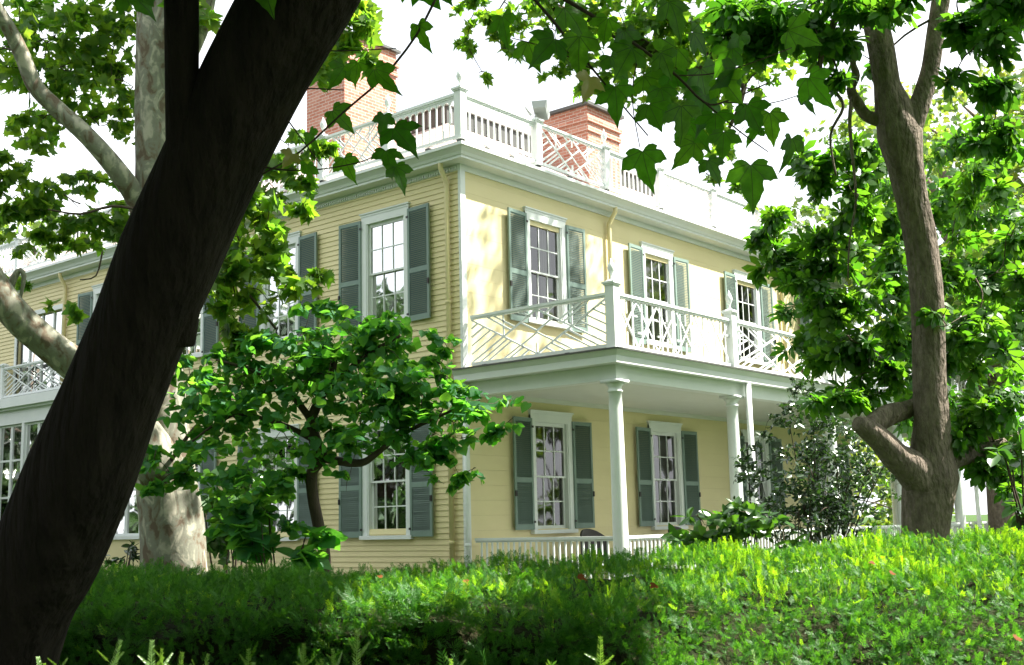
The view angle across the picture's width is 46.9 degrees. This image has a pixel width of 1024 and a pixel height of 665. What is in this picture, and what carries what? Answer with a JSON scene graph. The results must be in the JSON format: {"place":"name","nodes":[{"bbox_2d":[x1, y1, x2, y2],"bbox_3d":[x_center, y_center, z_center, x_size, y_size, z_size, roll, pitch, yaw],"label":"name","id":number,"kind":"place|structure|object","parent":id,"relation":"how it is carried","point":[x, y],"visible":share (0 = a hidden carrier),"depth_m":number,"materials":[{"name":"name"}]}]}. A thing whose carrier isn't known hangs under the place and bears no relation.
{"place":"outdoors","nodes":[
{"label":"outdoors","id":0,"kind":"place"},
{"bbox_2d":[0,0,1023,516],"label":"sky","id":1,"kind":"structure","parent":0,"point":[424,76],"materials":[{"name":"white"}]},
{"bbox_2d":[783,77,1023,554],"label":"background tree","id":2,"kind":"object","parent":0,"point":[996,520],"visible":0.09,"depth_m":31.88,"materials":[{"name":"green plant"}]},
{"bbox_2d":[858,514,1020,554],"bbox_3d":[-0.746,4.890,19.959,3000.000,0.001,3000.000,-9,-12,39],"label":"ground","id":3,"kind":"structure","parent":0,"point":[974,517],"depth_m":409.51,"materials":[{"name":"green plant"}]},
{"bbox_2d":[0,201,74,259],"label":"background tree","id":4,"kind":"object","parent":3,"relation":"on","point":[33,226],"depth_m":37.04,"materials":[{"name":"green plant"}]},
{"bbox_2d":[103,540,139,569],"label":"foundation shrub","id":5,"kind":"object","parent":3,"relation":"on","point":[131,551],"visible":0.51,"depth_m":15.46,"materials":[{"name":"green plant"}]},
{"bbox_2d":[0,0,383,573],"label":"sycamore","id":6,"kind":"object","parent":3,"relation":"on","point":[172,526],"visible":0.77,"depth_m":15.34,"materials":[{"name":"green plant"}]},
{"bbox_2d":[199,458,293,579],"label":"dark shrub","id":7,"kind":"object","parent":3,"relation":"on","point":[216,545],"visible":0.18,"depth_m":17.99,"materials":[{"name":"green plant"}]},
{"bbox_2d":[215,494,347,574],"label":"hydrangea bush","id":8,"kind":"object","parent":3,"relation":"on","point":[246,538],"visible":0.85,"depth_m":13.96,"materials":[{"name":"green plant"}]},
{"bbox_2d":[135,298,531,575],"bbox_3d":[-2.182,1.596,14.021,4.952,4.194,1.905,-3,-9,13],"label":"redbud tree","id":9,"kind":"object","parent":3,"relation":"on","point":[319,371],"visible":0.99,"depth_m":13.99,"materials":[{"name":"green plant"}]},
{"bbox_2d":[36,629,791,664],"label":"yew hedge","id":10,"kind":"object","parent":3,"relation":"on","point":[118,655],"visible":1,"depth_m":2.90,"materials":[{"name":"green plant"}]},
{"bbox_2d":[0,0,836,664],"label":"leaning tree","id":11,"kind":"object","parent":3,"relation":"on","point":[234,100],"visible":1,"depth_m":3.87,"materials":[{"name":"brown plant"}]},
{"bbox_2d":[0,28,989,593],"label":"clapboard house","id":12,"kind":"structure","parent":3,"relation":"on","point":[588,298],"depth_m":22.85,"materials":[{"name":"beige paint"}]},
{"bbox_2d":[12,303,62,393],"bbox_3d":[-12.039,0.514,30.066,2.400,2.220,0.130,-9,-12,39],"label":"balcony door","id":13,"kind":"structure","parent":12,"relation":"in","point":[55,320],"depth_m":30.18,"materials":[{"name":"white paint"}]},
{"bbox_2d":[91,283,102,312],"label":"window","id":14,"kind":"structure","parent":12,"relation":"in","point":[96,288],"depth_m":28.54,"materials":[{"name":"white paint"}]},
{"bbox_2d":[182,307,202,357],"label":"window","id":15,"kind":"structure","parent":12,"relation":"in","point":[196,350],"depth_m":25.88,"materials":[{"name":"white paint"}]},
{"bbox_2d":[195,435,204,488],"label":"window","id":16,"kind":"structure","parent":12,"relation":"in","point":[197,466],"depth_m":25.20,"materials":[{"name":"white paint"}]},
{"bbox_2d":[257,424,300,540],"bbox_3d":[-4.617,3.000,23.498,1.330,2.270,0.240,-9,-12,39],"label":"window","id":17,"kind":"structure","parent":12,"relation":"in","point":[292,508],"depth_m":23.48,"materials":[{"name":"white glass"}]},
{"bbox_2d":[259,231,301,338],"bbox_3d":[-4.710,-0.872,24.129,1.330,2.220,0.240,-9,-12,39],"label":"window","id":18,"kind":"structure","parent":12,"relation":"in","point":[284,325],"depth_m":24.09,"materials":[{"name":"white paint"}]},
{"bbox_2d":[359,202,410,324],"bbox_3d":[-2.349,-1.243,22.203,1.330,2.220,0.240,-9,-12,39],"label":"window","id":19,"kind":"structure","parent":12,"relation":"in","point":[384,230],"depth_m":22.29,"materials":[{"name":"white glass"}]},
{"bbox_2d":[359,417,413,539],"bbox_3d":[-2.255,2.630,21.572,1.330,2.270,0.240,-9,-12,39],"label":"window","id":20,"kind":"structure","parent":12,"relation":"in","point":[385,490],"depth_m":21.64,"materials":[{"name":"white paint"}]},
{"bbox_2d":[525,100,549,119],"bbox_3d":[0.523,-4.275,22.706,0.364,0.329,0.652,-5,-10,20],"label":"floodlight","id":21,"kind":"object","parent":12,"relation":"on","point":[540,109],"visible":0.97,"depth_m":22.65,"materials":[{"name":"grey metal"}]},
{"bbox_2d":[522,206,571,329],"bbox_3d":[0.582,-1.214,22.893,0.365,2.245,1.330,-9,-12,39],"label":"window","id":22,"kind":"structure","parent":12,"relation":"in","point":[543,237],"depth_m":23.13,"materials":[{"name":"white paint"}]},
{"bbox_2d":[527,409,577,533],"bbox_3d":[0.723,2.629,22.227,0.240,2.280,1.330,-9,-12,39],"label":"window","id":23,"kind":"structure","parent":12,"relation":"in","point":[561,420],"depth_m":22.44,"materials":[{"name":"white paint"}]},
{"bbox_2d":[580,529,606,561],"bbox_3d":[1.601,4.111,21.712,0.780,0.992,0.846,-9,-12,39],"label":"porch chair","id":24,"kind":"object","parent":12,"relation":"on","point":[586,532],"visible":0.16,"depth_m":21.98,"materials":[{"name":"grey wood"}]},
{"bbox_2d":[639,241,679,349],"bbox_3d":[3.136,-0.779,25.940,0.365,2.245,1.330,-9,-12,39],"label":"window","id":25,"kind":"structure","parent":12,"relation":"in","point":[652,280],"depth_m":26.17,"materials":[{"name":"white paint"}]},
{"bbox_2d":[646,420,688,529],"bbox_3d":[3.276,3.064,25.274,0.240,2.280,1.330,-9,-12,39],"label":"window","id":26,"kind":"structure","parent":12,"relation":"in","point":[659,428],"depth_m":25.51,"materials":[{"name":"white paint"}]},
{"bbox_2d":[732,269,766,365],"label":"window","id":27,"kind":"structure","parent":12,"relation":"in","point":[740,275],"depth_m":29.27,"materials":[{"name":"white paint"}]},
{"bbox_2d":[740,429,771,520],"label":"window","id":28,"kind":"structure","parent":12,"relation":"in","point":[764,455],"depth_m":28.70,"materials":[{"name":"white paint"}]},
{"bbox_2d":[814,436,827,521],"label":"window","id":29,"kind":"structure","parent":12,"relation":"in","point":[817,436],"depth_m":31.16,"materials":[{"name":"white paint"}]},
{"bbox_2d":[58,522,1023,664],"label":"yew hedge","id":30,"kind":"object","parent":3,"relation":"on","point":[892,602],"visible":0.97,"depth_m":5.90,"materials":[{"name":"green plant"}]},
{"bbox_2d":[449,0,810,212],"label":"maple tree","id":31,"kind":"object","parent":3,"relation":"on","point":[641,21],"visible":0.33,"depth_m":15.60,"materials":[{"name":"green plant"}]},
{"bbox_2d":[660,496,810,549],"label":"laurel bush","id":32,"kind":"object","parent":3,"relation":"on","point":[743,521],"visible":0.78,"depth_m":13.09,"materials":[{"name":"green plant"}]},
{"bbox_2d":[731,373,900,571],"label":"holly bush","id":33,"kind":"object","parent":3,"relation":"on","point":[832,507],"visible":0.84,"depth_m":14.42,"materials":[{"name":"green plant"}]},
{"bbox_2d":[692,0,1023,553],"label":"chestnut tree","id":34,"kind":"object","parent":3,"relation":"on","point":[936,424],"visible":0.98,"depth_m":12.05,"materials":[{"name":"green plant"}]},
{"bbox_2d":[850,441,892,525],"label":"background tree","id":35,"kind":"object","parent":3,"relation":"on","point":[878,464],"visible":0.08,"depth_m":59.02,"materials":[{"name":"green plant"}]},
{"bbox_2d":[853,437,955,535],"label":"background tree","id":36,"kind":"object","parent":3,"relation":"on","point":[888,510],"visible":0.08,"depth_m":51.95,"materials":[{"name":"green plant"}]},
{"bbox_2d":[859,48,1023,383],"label":"background tree","id":37,"kind":"object","parent":3,"relation":"on","point":[1003,73],"visible":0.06,"depth_m":35.38,"materials":[{"name":"green plant"}]},
{"bbox_2d":[984,429,1023,530],"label":"magnolia shrub","id":38,"kind":"object","parent":3,"relation":"on","point":[1016,458],"visible":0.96,"depth_m":9.00,"materials":[{"name":"green plant"}]}
]}

